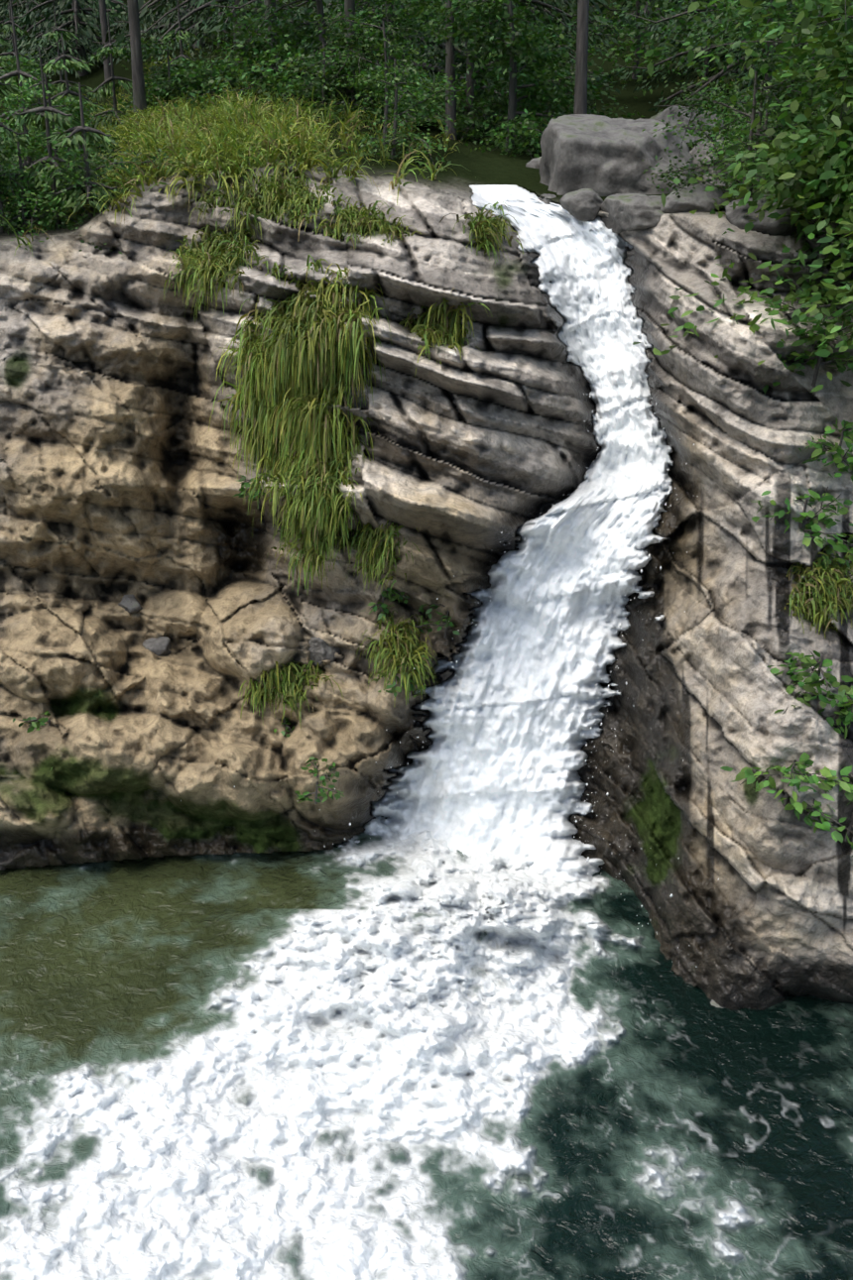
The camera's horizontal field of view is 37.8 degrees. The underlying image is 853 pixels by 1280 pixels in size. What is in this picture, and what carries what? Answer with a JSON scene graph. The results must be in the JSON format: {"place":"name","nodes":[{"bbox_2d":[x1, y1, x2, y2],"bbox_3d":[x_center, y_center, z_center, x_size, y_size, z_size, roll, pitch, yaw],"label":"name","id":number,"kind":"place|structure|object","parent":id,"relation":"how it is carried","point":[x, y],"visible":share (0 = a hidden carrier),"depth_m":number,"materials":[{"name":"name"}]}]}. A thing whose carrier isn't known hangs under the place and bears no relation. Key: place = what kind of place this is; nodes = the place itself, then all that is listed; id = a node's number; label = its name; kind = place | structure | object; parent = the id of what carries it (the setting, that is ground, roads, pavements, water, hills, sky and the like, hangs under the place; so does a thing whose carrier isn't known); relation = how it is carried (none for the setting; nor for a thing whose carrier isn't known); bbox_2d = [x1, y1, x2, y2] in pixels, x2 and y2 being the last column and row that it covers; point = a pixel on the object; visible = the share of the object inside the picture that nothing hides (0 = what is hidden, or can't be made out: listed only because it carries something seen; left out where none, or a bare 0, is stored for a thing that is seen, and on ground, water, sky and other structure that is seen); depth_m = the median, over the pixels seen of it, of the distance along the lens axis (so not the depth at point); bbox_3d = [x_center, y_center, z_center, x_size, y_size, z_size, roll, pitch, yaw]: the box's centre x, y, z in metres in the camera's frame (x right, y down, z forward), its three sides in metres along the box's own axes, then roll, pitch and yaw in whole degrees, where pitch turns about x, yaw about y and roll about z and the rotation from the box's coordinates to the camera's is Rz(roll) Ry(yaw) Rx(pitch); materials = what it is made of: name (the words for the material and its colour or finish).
{"place":"outdoors","nodes":[
{"label":"outdoors","id":0,"kind":"place"},
{"bbox_2d":[0,0,852,1010],"bbox_3d":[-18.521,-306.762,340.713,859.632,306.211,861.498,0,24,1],"label":"cliff","id":1,"kind":"structure","parent":0,"point":[121,474],"depth_m":13.59,"materials":[{"name":"beige stone"}]},
{"bbox_2d":[0,31,852,728],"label":"grass tufts","id":2,"kind":"object","parent":1,"relation":"on","point":[297,379],"visible":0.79,"depth_m":13.56,"materials":[{"name":"green plant"}]},
{"bbox_2d":[0,0,852,254],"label":"forest broadleaf foliage","id":3,"kind":"object","parent":1,"relation":"on","point":[472,11],"visible":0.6,"depth_m":20.66,"materials":[{"name":"green plant"}]},
{"bbox_2d":[0,0,852,842],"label":"branches","id":4,"kind":"object","parent":1,"relation":"on","point":[141,97],"visible":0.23,"depth_m":20.96,"materials":[{"name":"plant"}]},
{"bbox_2d":[0,0,852,232],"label":"trees","id":5,"kind":"object","parent":1,"relation":"on","point":[35,45],"visible":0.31,"depth_m":33.09,"materials":[{"name":"green plant"}]},
{"bbox_2d":[12,0,852,857],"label":"leaves","id":6,"kind":"object","parent":1,"relation":"on","point":[818,180],"visible":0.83,"depth_m":11.94,"materials":[{"name":"green plant"}]},
{"bbox_2d":[180,393,718,967],"bbox_3d":[-0.380,1.133,14.322,6.464,7.875,6.443,0,24,1],"label":"water spray","id":7,"kind":"object","parent":1,"relation":"on","point":[595,691],"visible":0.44,"depth_m":13.29,"materials":[{"name":"white liquid"}]},
{"bbox_2d":[117,106,823,1008],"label":"boulders","id":8,"kind":"object","parent":1,"relation":"on","point":[584,164],"visible":0.5,"depth_m":15.60,"materials":[{"name":"grey stone"}]},
{"bbox_2d":[337,184,673,883],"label":"waterfall","id":9,"kind":"object","parent":1,"relation":"on","point":[517,718],"visible":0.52,"depth_m":13.90,"materials":[{"name":"liquid"}]},
{"bbox_2d":[0,814,852,1279],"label":"water pool","id":10,"kind":"structure","parent":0,"point":[383,1053],"depth_m":10.92,"materials":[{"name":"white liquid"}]}
]}

